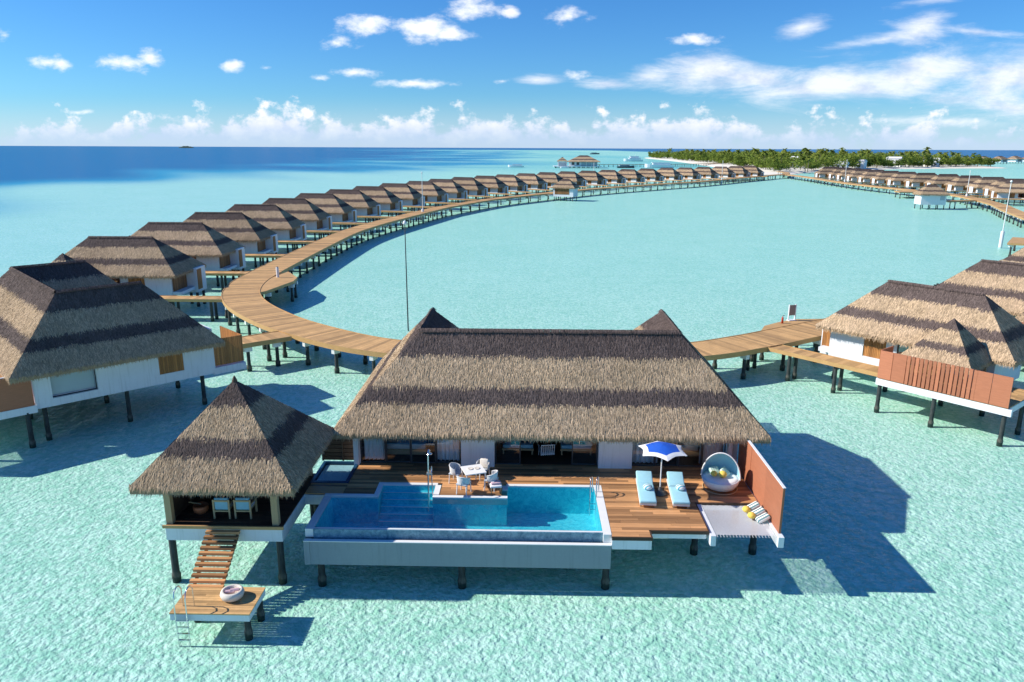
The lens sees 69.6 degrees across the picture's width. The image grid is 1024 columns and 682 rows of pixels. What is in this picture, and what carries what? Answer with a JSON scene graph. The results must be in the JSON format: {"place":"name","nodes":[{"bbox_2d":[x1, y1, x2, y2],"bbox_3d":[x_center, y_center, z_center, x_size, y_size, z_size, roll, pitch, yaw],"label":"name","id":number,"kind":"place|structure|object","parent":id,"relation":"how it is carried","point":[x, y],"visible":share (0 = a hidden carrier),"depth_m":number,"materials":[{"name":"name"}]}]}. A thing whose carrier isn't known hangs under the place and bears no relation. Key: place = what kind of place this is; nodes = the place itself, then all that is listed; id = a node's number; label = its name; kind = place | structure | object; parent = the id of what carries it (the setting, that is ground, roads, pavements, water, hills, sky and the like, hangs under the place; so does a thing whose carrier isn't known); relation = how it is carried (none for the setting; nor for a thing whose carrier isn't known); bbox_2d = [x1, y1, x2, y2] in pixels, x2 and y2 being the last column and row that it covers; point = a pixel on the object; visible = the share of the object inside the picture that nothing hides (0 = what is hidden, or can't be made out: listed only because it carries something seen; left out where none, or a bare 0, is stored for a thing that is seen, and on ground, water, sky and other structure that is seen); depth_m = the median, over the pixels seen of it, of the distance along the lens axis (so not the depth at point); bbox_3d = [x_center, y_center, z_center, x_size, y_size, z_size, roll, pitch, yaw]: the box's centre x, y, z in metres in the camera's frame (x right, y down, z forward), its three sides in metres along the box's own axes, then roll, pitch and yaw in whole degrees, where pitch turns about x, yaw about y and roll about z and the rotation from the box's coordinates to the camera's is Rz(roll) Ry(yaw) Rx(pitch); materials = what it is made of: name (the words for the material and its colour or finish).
{"place":"outdoors","nodes":[
{"label":"outdoors","id":0,"kind":"place"},
{"bbox_2d":[189,501,208,514],"bbox_3d":[-12.319,6.577,28.960,0.738,0.422,0.596,-5,16,-20],"label":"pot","id":1,"kind":"object","parent":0,"point":[200,507],"visible":1,"depth_m":28.89,"materials":[{"name":"ceramic"}]},
{"bbox_2d":[0,146,1023,681],"bbox_3d":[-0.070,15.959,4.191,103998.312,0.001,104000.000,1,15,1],"label":"sea","id":2,"kind":"structure","parent":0,"point":[898,556],"depth_m":39.79,"materials":[{"name":"liquid"}]},
{"bbox_2d":[0,260,246,448],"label":"pool villa","id":3,"kind":"object","parent":2,"relation":"on","point":[74,331],"visible":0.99,"depth_m":44.08,"materials":[{"name":"paint"}]},
{"bbox_2d":[50,369,95,395],"bbox_3d":[-25.538,1.749,42.621,2.350,2.550,0.120,-13,20,-42],"label":"window","id":4,"kind":"structure","parent":3,"relation":"in","point":[76,381],"depth_m":42.76,"materials":[{"name":"glass"}]},
{"bbox_2d":[51,236,230,321],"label":"row villa","id":5,"kind":"object","parent":2,"relation":"on","point":[168,273],"visible":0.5,"depth_m":74.48,"materials":[{"name":"plant"}]},
{"bbox_2d":[172,275,186,291],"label":"entrance door","id":6,"kind":"structure","parent":5,"relation":"in","point":[181,282],"depth_m":75.69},
{"bbox_2d":[197,268,202,288],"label":"annex door","id":7,"kind":"structure","parent":5,"relation":"in","point":[199,275],"depth_m":77.79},
{"bbox_2d":[129,222,249,290],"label":"row villa","id":8,"kind":"object","parent":2,"relation":"on","point":[218,254],"visible":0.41,"depth_m":89.21,"materials":[{"name":"plant"}]},
{"bbox_2d":[219,255,230,267],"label":"entrance door","id":9,"kind":"structure","parent":8,"relation":"in","point":[225,260],"depth_m":90.06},
{"bbox_2d":[169,585,265,646],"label":"swim platform","id":10,"kind":"structure","parent":2,"relation":"on","point":[197,604],"depth_m":25.30,"materials":[{"name":"wood"}]},
{"bbox_2d":[187,530,239,587],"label":"staircase","id":11,"kind":"structure","parent":10,"relation":"attached to","point":[199,576],"depth_m":27.14,"materials":[{"name":"brown wood"}]},
{"bbox_2d":[220,584,244,601],"bbox_3d":[-9.786,8.836,25.750,0.820,0.335,0.820,1,15,1],"label":"basket","id":12,"kind":"object","parent":10,"relation":"on","point":[234,597],"visible":0.95,"depth_m":25.53,"materials":[{"name":"white plastic"}]},
{"bbox_2d":[128,376,333,584],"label":"pavilion","id":13,"kind":"structure","parent":2,"relation":"on","point":[235,438],"depth_m":28.00,"materials":[{"name":"wicker"}]},
{"bbox_2d":[212,497,236,518],"bbox_3d":[-11.254,6.415,28.812,0.670,0.860,0.670,1,15,1],"label":"armchair","id":14,"kind":"object","parent":13,"relation":"on","point":[222,504],"visible":0.88,"depth_m":28.50,"materials":[{"name":"fabric"}]},
{"bbox_2d":[233,496,257,518],"bbox_3d":[-10.434,6.417,28.816,0.670,0.860,0.670,1,15,1],"label":"armchair","id":15,"kind":"object","parent":13,"relation":"on","point":[241,504],"visible":0.95,"depth_m":28.51,"materials":[{"name":"fabric"}]},
{"bbox_2d":[183,212,289,271],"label":"row villa","id":16,"kind":"object","parent":2,"relation":"on","point":[256,239],"visible":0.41,"depth_m":103.28,"materials":[{"name":"plant"}]},
{"bbox_2d":[225,204,317,255],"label":"row villa","id":17,"kind":"object","parent":2,"relation":"on","point":[287,227],"visible":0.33,"depth_m":117.76,"materials":[{"name":"plant"}]},
{"bbox_2d":[254,272,297,302],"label":"boardwalk platform","id":18,"kind":"structure","parent":2,"relation":"on","point":[285,279],"depth_m":80.46,"materials":[{"name":"wood"}]},
{"bbox_2d":[262,198,337,240],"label":"row villa","id":19,"kind":"object","parent":2,"relation":"on","point":[315,218],"visible":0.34,"depth_m":132.16,"materials":[{"name":"plant"}]},
{"bbox_2d":[221,207,447,373],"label":"boardwalk","id":20,"kind":"structure","parent":2,"relation":"on","point":[247,304],"depth_m":67.68,"materials":[{"name":"wood"}]},
{"bbox_2d":[295,193,373,234],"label":"row villa","id":21,"kind":"object","parent":2,"relation":"on","point":[342,212],"visible":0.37,"depth_m":146.36,"materials":[{"name":"plant"}]},
{"bbox_2d":[326,189,392,227],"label":"row villa","id":22,"kind":"object","parent":2,"relation":"on","point":[366,206],"visible":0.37,"depth_m":160.15,"materials":[{"name":"plant"}]},
{"bbox_2d":[353,186,413,220],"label":"row villa","id":23,"kind":"object","parent":2,"relation":"on","point":[389,202],"visible":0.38,"depth_m":173.54,"materials":[{"name":"plant"}]},
{"bbox_2d":[403,221,408,330],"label":"lamp post","id":24,"kind":"object","parent":2,"relation":"on","point":[404,223],"visible":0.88,"depth_m":67.13,"materials":[{"name":"metal"}]},
{"bbox_2d":[380,183,434,215],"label":"row villa","id":25,"kind":"object","parent":2,"relation":"on","point":[410,197],"visible":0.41,"depth_m":187.89,"materials":[{"name":"plant"}]},
{"bbox_2d":[406,181,453,211],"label":"row villa","id":26,"kind":"object","parent":2,"relation":"on","point":[433,193],"visible":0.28,"depth_m":200.94,"materials":[{"name":"plant"}]},
{"bbox_2d":[428,179,476,205],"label":"row villa","id":27,"kind":"object","parent":2,"relation":"on","point":[455,190],"visible":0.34,"depth_m":215.00,"materials":[{"name":"plant"}]},
{"bbox_2d":[451,177,494,203],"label":"row villa","id":28,"kind":"object","parent":2,"relation":"on","point":[474,187],"visible":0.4,"depth_m":229.03,"materials":[{"name":"plant"}]},
{"bbox_2d":[468,175,513,200],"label":"row villa","id":29,"kind":"object","parent":2,"relation":"on","point":[494,185],"visible":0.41,"depth_m":241.51,"materials":[{"name":"plant"}]},
{"bbox_2d":[489,174,532,198],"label":"row villa","id":30,"kind":"object","parent":2,"relation":"on","point":[514,183],"visible":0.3,"depth_m":252.93,"materials":[{"name":"plant"}]},
{"bbox_2d":[510,173,552,195],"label":"row villa","id":31,"kind":"object","parent":2,"relation":"on","point":[533,181],"visible":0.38,"depth_m":265.66,"materials":[{"name":"plant"}]},
{"bbox_2d":[303,307,785,589],"bbox_3d":[1.412,3.483,36.116,20.206,8.728,18.760,1,15,1],"label":"pool villa","id":32,"kind":"object","parent":2,"relation":"on","point":[452,392],"visible":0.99,"depth_m":32.22,"materials":[{"name":"paint"}]},
{"bbox_2d":[360,439,385,462],"bbox_3d":[-6.346,4.315,33.464,1.152,2.600,0.060,1,15,1],"label":"sliding door","id":33,"kind":"structure","parent":32,"relation":"in","point":[384,439],"depth_m":33.69,"materials":[{"name":"metal"}]},
{"bbox_2d":[385,439,410,462],"bbox_3d":[-5.193,4.311,33.499,1.153,2.600,0.060,1,15,1],"label":"sliding door","id":34,"kind":"structure","parent":32,"relation":"in","point":[385,439],"depth_m":33.76,"materials":[{"name":"metal"}]},
{"bbox_2d":[387,439,430,454],"bbox_3d":[-4.957,4.743,35.480,1.900,0.700,2.000,1,15,1],"label":"window","id":35,"kind":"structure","parent":32,"relation":"on","point":[420,447],"depth_m":34.56,"materials":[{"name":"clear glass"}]},
{"bbox_2d":[410,439,435,462],"bbox_3d":[-4.042,4.337,33.419,1.152,2.600,0.060,1,15,1],"label":"sliding door","id":36,"kind":"structure","parent":32,"relation":"in","point":[410,439],"depth_m":33.62,"materials":[{"name":"metal"}]},
{"bbox_2d":[436,440,460,462],"bbox_3d":[-2.888,4.333,33.455,1.152,2.600,0.060,1,15,1],"label":"sliding door","id":37,"kind":"structure","parent":32,"relation":"in","point":[437,461],"depth_m":33.73,"materials":[{"name":"metal"}]},
{"bbox_2d":[449,462,462,483],"bbox_3d":[-2.433,5.699,31.730,0.545,0.841,0.600,6,16,20],"label":"dining chair","id":38,"kind":"object","parent":32,"relation":"on","point":[454,467],"visible":0.91,"depth_m":31.73,"materials":[{"name":"white wicker"}]},
{"bbox_2d":[456,476,471,495],"bbox_3d":[-2.026,5.967,30.716,0.600,0.841,0.545,6,16,20],"label":"dining chair","id":39,"kind":"object","parent":32,"relation":"on","point":[463,481],"visible":1,"depth_m":30.49,"materials":[{"name":"white wicker"}]},
{"bbox_2d":[460,464,486,490],"bbox_3d":[-1.645,5.826,31.431,0.900,0.750,0.900,-5,16,-18],"label":"dining table","id":40,"kind":"object","parent":32,"relation":"on","point":[473,471],"visible":0.86,"depth_m":31.22,"materials":[{"name":"white plastic"}]},
{"bbox_2d":[484,470,498,491],"bbox_3d":[-0.857,5.869,31.109,0.545,0.841,0.600,6,16,20],"label":"dining chair","id":41,"kind":"object","parent":32,"relation":"on","point":[492,477],"visible":0.98,"depth_m":30.89,"materials":[{"name":"white wicker"}]},
{"bbox_2d":[495,442,520,463],"bbox_3d":[-0.183,4.373,33.344,1.162,2.600,0.060,1,15,1],"label":"sliding door","id":42,"kind":"structure","parent":32,"relation":"in","point":[520,442],"depth_m":33.56,"materials":[{"name":"metal"}]},
{"bbox_2d":[502,440,533,454],"bbox_3d":[0.282,5.049,35.031,1.500,0.480,0.700,1,15,1],"label":"bench","id":43,"kind":"object","parent":32,"relation":"on","point":[512,445],"visible":0.88,"depth_m":34.72,"materials":[{"name":"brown wood"}]},
{"bbox_2d":[538,443,554,455],"bbox_3d":[1.608,5.071,34.335,0.660,0.802,0.787,-2,15,-9],"label":"easy chair","id":44,"kind":"object","parent":32,"relation":"on","point":[545,451],"visible":1,"depth_m":34.08,"materials":[{"name":"white wood"}]},
{"bbox_2d":[560,441,591,454],"bbox_3d":[3.032,5.075,34.978,1.500,0.480,0.700,1,15,1],"label":"bench","id":45,"kind":"object","parent":32,"relation":"on","point":[583,446],"visible":0.94,"depth_m":34.66,"materials":[{"name":"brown wood"}]},
{"bbox_2d":[571,441,597,464],"bbox_3d":[3.305,4.391,33.334,1.162,2.600,0.060,1,15,1],"label":"sliding door","id":46,"kind":"structure","parent":32,"relation":"in","point":[572,463],"depth_m":33.62,"materials":[{"name":"metal"}]},
{"bbox_2d":[636,471,656,506],"bbox_3d":[5.581,6.162,30.686,0.680,0.539,2.456,2,15,5],"label":"sun lounger","id":47,"kind":"object","parent":32,"relation":"on","point":[647,497],"visible":0.98,"depth_m":30.40,"materials":[{"name":"blue fabric"}]},
{"bbox_2d":[639,441,686,496],"bbox_3d":[6.205,5.317,30.608,1.872,2.219,2.119,1,15,1],"label":"parasol","id":48,"kind":"object","parent":32,"relation":"on","point":[666,451],"visible":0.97,"depth_m":30.14,"materials":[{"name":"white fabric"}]},
{"bbox_2d":[666,471,689,507],"bbox_3d":[6.899,6.185,30.622,0.680,0.539,2.456,2,15,5],"label":"sun lounger","id":49,"kind":"object","parent":32,"relation":"on","point":[678,497],"visible":0.88,"depth_m":30.39,"materials":[{"name":"blue fabric"}]},
{"bbox_2d":[667,442,698,455],"bbox_3d":[7.844,4.813,35.424,1.900,0.700,2.000,1,15,1],"label":"bed","id":50,"kind":"object","parent":32,"relation":"on","point":[691,449],"visible":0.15,"depth_m":34.49,"materials":[{"name":"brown wood"}]},
{"bbox_2d":[678,442,702,466],"bbox_3d":[8.084,4.452,33.184,1.060,2.600,0.060,1,15,1],"label":"sliding door","id":51,"kind":"structure","parent":32,"relation":"in","point":[679,442],"depth_m":33.43,"materials":[{"name":"metal"}]},
{"bbox_2d":[701,452,740,494],"bbox_3d":[8.877,5.490,31.236,1.660,1.587,1.580,6,16,20],"label":"daybed","id":52,"kind":"object","parent":32,"relation":"on","point":[732,479],"visible":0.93,"depth_m":31.27,"materials":[{"name":"plastic"}]},
{"bbox_2d":[747,501,759,511],"bbox_3d":[9.715,6.665,29.665,0.510,0.327,0.340,-3,15,-10],"label":"cushion","id":53,"kind":"object","parent":32,"relation":"on","point":[754,505],"visible":0.77,"depth_m":29.54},
{"bbox_2d":[751,507,765,517],"bbox_3d":[9.765,6.787,29.199,0.510,0.327,0.340,-3,15,-10],"label":"cushion","id":54,"kind":"object","parent":32,"relation":"on","point":[759,511],"visible":0.77,"depth_m":29.08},
{"bbox_2d":[755,512,770,523],"bbox_3d":[9.795,6.910,28.735,0.510,0.327,0.340,-3,15,-10],"label":"cushion","id":55,"kind":"object","parent":32,"relation":"on","point":[762,518],"visible":1,"depth_m":28.62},
{"bbox_2d":[532,172,562,192],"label":"row villa","id":56,"kind":"object","parent":2,"relation":"on","point":[551,179],"visible":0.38,"depth_m":278.95,"materials":[{"name":"plant"}]},
{"bbox_2d":[539,171,588,191],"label":"row villa","id":57,"kind":"object","parent":2,"relation":"on","point":[577,179],"visible":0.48,"depth_m":289.84,"materials":[{"name":"plant"}]},
{"bbox_2d":[551,179,579,200],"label":"lagoon hut","id":58,"kind":"object","parent":2,"relation":"on","point":[564,188],"visible":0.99,"depth_m":235.55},
{"bbox_2d":[577,170,609,190],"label":"row villa","id":59,"kind":"object","parent":2,"relation":"on","point":[594,178],"visible":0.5,"depth_m":300.23,"materials":[{"name":"plant"}]},
{"bbox_2d":[586,170,626,188],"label":"row villa","id":60,"kind":"object","parent":2,"relation":"on","point":[613,177],"visible":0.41,"depth_m":312.78,"materials":[{"name":"plant"}]},
{"bbox_2d":[437,174,785,215],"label":"boardwalk","id":61,"kind":"structure","parent":2,"relation":"on","point":[469,203],"depth_m":261.35,"materials":[{"name":"wood"}]},
{"bbox_2d":[610,169,647,187],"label":"row villa","id":62,"kind":"object","parent":2,"relation":"on","point":[633,176],"visible":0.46,"depth_m":324.58,"materials":[{"name":"plant"}]},
{"bbox_2d":[622,168,666,185],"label":"row villa","id":63,"kind":"object","parent":2,"relation":"on","point":[652,175],"visible":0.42,"depth_m":336.57,"materials":[{"name":"plant"}]},
{"bbox_2d":[656,168,684,184],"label":"row villa","id":64,"kind":"object","parent":2,"relation":"on","point":[670,174],"visible":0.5,"depth_m":348.52,"materials":[{"name":"plant"}]},
{"bbox_2d":[675,167,702,183],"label":"row villa","id":65,"kind":"object","parent":2,"relation":"on","point":[687,173],"visible":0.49,"depth_m":357.93,"materials":[{"name":"plant"}]},
{"bbox_2d":[687,167,718,182],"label":"row villa","id":66,"kind":"object","parent":2,"relation":"on","point":[709,173],"visible":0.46,"depth_m":369.53,"materials":[{"name":"plant"}]},
{"bbox_2d":[698,166,735,181],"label":"row villa","id":67,"kind":"object","parent":2,"relation":"on","point":[726,172],"visible":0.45,"depth_m":379.62,"materials":[{"name":"plant"}]},
{"bbox_2d":[728,166,753,180],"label":"row villa","id":68,"kind":"object","parent":2,"relation":"on","point":[740,171],"visible":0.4,"depth_m":389.83,"materials":[{"name":"plant"}]},
{"bbox_2d":[743,166,767,180],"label":"row villa","id":69,"kind":"object","parent":2,"relation":"on","point":[754,171],"visible":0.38,"depth_m":400.72,"materials":[{"name":"plant"}]},
{"bbox_2d":[759,319,820,360],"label":"boardwalk platform","id":70,"kind":"structure","parent":2,"relation":"on","point":[770,326],"depth_m":61.73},
{"bbox_2d":[787,304,796,320],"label":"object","id":71,"kind":"object","parent":70,"relation":"on","point":[792,310],"visible":1,"depth_m":62.99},
{"bbox_2d":[811,167,837,181],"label":"row villa","id":72,"kind":"object","parent":2,"relation":"on","point":[823,172],"visible":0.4,"depth_m":386.63,"materials":[{"name":"plant"}]},
{"bbox_2d":[821,167,850,182],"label":"row villa","id":73,"kind":"object","parent":2,"relation":"on","point":[832,174],"visible":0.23,"depth_m":373.68,"materials":[{"name":"plant"}]},
{"bbox_2d":[829,168,866,184],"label":"row villa","id":74,"kind":"object","parent":2,"relation":"on","point":[840,176],"visible":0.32,"depth_m":360.08,"materials":[{"name":"plant"}]},
{"bbox_2d":[842,169,875,185],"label":"row villa","id":75,"kind":"object","parent":2,"relation":"on","point":[852,176],"visible":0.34,"depth_m":346.52,"materials":[{"name":"plant"}]},
{"bbox_2d":[850,170,900,187],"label":"row villa","id":76,"kind":"object","parent":2,"relation":"on","point":[865,176],"visible":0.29,"depth_m":332.68,"materials":[{"name":"plant"}]},
{"bbox_2d":[728,280,1023,446],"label":"row villa","id":77,"kind":"object","parent":2,"relation":"on","point":[962,347],"visible":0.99,"depth_m":47.31,"materials":[{"name":"plant"}]},
{"bbox_2d":[897,344,945,370],"bbox_3d":[27.428,0.548,49.155,0.072,2.600,3.220,-11,19,-37],"label":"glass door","id":78,"kind":"structure","parent":77,"relation":"in","point":[901,349],"depth_m":50.21,"materials":[{"name":"glass"}]},
{"bbox_2d":[863,171,915,188],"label":"row villa","id":79,"kind":"object","parent":2,"relation":"on","point":[879,178],"visible":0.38,"depth_m":319.61,"materials":[{"name":"plant"}]},
{"bbox_2d":[776,171,1006,211],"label":"boardwalk","id":80,"kind":"structure","parent":2,"relation":"on","point":[978,201],"depth_m":286.92,"materials":[{"name":"wood"}]},
{"bbox_2d":[879,172,916,190],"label":"row villa","id":81,"kind":"object","parent":2,"relation":"on","point":[896,179],"visible":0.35,"depth_m":306.47,"materials":[{"name":"plant"}]},
{"bbox_2d":[901,173,949,192],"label":"row villa","id":82,"kind":"object","parent":2,"relation":"on","point":[917,180],"visible":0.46,"depth_m":293.46,"materials":[{"name":"plant"}]},
{"bbox_2d":[912,184,949,209],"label":"lagoon hut","id":83,"kind":"object","parent":2,"relation":"on","point":[932,194],"visible":1,"depth_m":208.27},
{"bbox_2d":[917,174,962,193],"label":"row villa","id":84,"kind":"object","parent":2,"relation":"on","point":[940,180],"visible":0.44,"depth_m":279.90,"materials":[{"name":"plant"}]},
{"bbox_2d":[944,175,981,197],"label":"row villa","id":85,"kind":"object","parent":2,"relation":"on","point":[958,184],"visible":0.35,"depth_m":266.01,"materials":[{"name":"plant"}]},
{"bbox_2d":[934,247,1023,285],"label":"row villa","id":86,"kind":"object","parent":2,"relation":"on","point":[1017,256],"visible":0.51,"depth_m":79.12,"materials":[{"name":"plant"}]},
{"bbox_2d":[936,259,1023,323],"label":"row villa","id":87,"kind":"object","parent":2,"relation":"on","point":[1000,283],"visible":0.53,"depth_m":60.66,"materials":[{"name":"plant"}]},
{"bbox_2d":[959,177,1003,199],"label":"row villa","id":88,"kind":"object","parent":2,"relation":"on","point":[975,187],"visible":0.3,"depth_m":252.35,"materials":[{"name":"plant"}]},
{"bbox_2d":[970,178,1023,203],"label":"row villa","id":89,"kind":"object","parent":2,"relation":"on","point":[989,188],"visible":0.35,"depth_m":238.64,"materials":[{"name":"plant"}]},
{"bbox_2d":[979,180,1023,205],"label":"row villa","id":90,"kind":"object","parent":2,"relation":"on","point":[1001,192],"visible":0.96,"depth_m":224.79,"materials":[{"name":"plant"}]},
{"bbox_2d":[998,180,1012,247],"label":"lamp post","id":91,"kind":"object","parent":2,"relation":"on","point":[1001,237],"visible":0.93,"depth_m":126.98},
{"bbox_2d":[1007,237,1023,255],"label":"boardwalk platform","id":92,"kind":"structure","parent":2,"relation":"on","point":[1013,242],"depth_m":117.20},
{"bbox_2d":[1008,156,1023,162],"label":"stilt house","id":93,"kind":"structure","parent":2,"relation":"on","point":[1015,159],"depth_m":940.60,"materials":[{"name":"plant"}]},
{"bbox_2d":[0,0,1023,149],"label":"sky","id":94,"kind":"structure","parent":0,"point":[635,74],"materials":[{"name":"blue"}]},
{"bbox_2d":[645,157,1005,174],"bbox_3d":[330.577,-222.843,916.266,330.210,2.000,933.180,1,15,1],"label":"beach","id":95,"kind":"structure","parent":0,"point":[791,171],"depth_m":662.38,"materials":[{"name":"sand"}]},
{"bbox_2d":[770,162,789,170],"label":"bush","id":96,"kind":"object","parent":95,"relation":"on","point":[776,165],"visible":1,"depth_m":500.14,"materials":[{"name":"green plant"}]},
{"bbox_2d":[651,150,986,169],"bbox_3d":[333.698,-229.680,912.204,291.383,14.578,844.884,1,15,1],"label":"palm forest","id":97,"kind":"object","parent":95,"relation":"on","point":[794,162],"visible":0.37,"depth_m":649.55,"materials":[{"name":"green plant"}]},
{"bbox_2d":[869,154,882,167],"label":"tree","id":98,"kind":"object","parent":95,"relation":"on","point":[878,162],"visible":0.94,"depth_m":629.30,"materials":[{"name":"green plant"}]},
{"bbox_2d":[901,155,914,166],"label":"tree","id":99,"kind":"object","parent":95,"relation":"on","point":[906,159],"visible":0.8,"depth_m":653.68,"materials":[{"name":"green plant"}]},
{"bbox_2d":[970,154,983,166],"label":"tree","id":100,"kind":"object","parent":95,"relation":"on","point":[979,161],"visible":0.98,"depth_m":685.70,"materials":[{"name":"green plant"}]},
{"label":"sea water","id":101,"kind":"structure","parent":0,"visible":0},
{"bbox_2d":[242,331,291,371],"bbox_3d":[-19.608,1.036,57.009,4.469,2.670,2.376,-11,19,-38],"label":"boardwalk link","id":102,"kind":"object","parent":101,"relation":"in","point":[275,339],"visible":0.68,"depth_m":56.68,"materials":[{"name":"wood"}]},
{"bbox_2d":[553,155,601,167],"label":"restaurant","id":103,"kind":"structure","parent":101,"relation":"on","point":[582,161],"depth_m":625.30,"materials":[{"name":"metal"}]},
{"bbox_2d":[597,163,719,166],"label":"pier","id":104,"kind":"structure","parent":101,"relation":"in","point":[644,164],"depth_m":673.79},
{"bbox_2d":[645,162,673,167],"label":"ferry boat","id":105,"kind":"object","parent":101,"relation":"on","point":[660,165],"visible":0.98,"depth_m":643.52,"materials":[{"name":"metal"}]},
{"bbox_2d":[691,204,1023,379],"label":"boardwalk","id":106,"kind":"structure","parent":101,"relation":"in","point":[715,350],"depth_m":56.80,"materials":[{"name":"wood"}]},
{"bbox_2d":[946,200,976,208],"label":"platform","id":107,"kind":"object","parent":101,"relation":"in","point":[956,201],"visible":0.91,"depth_m":213.45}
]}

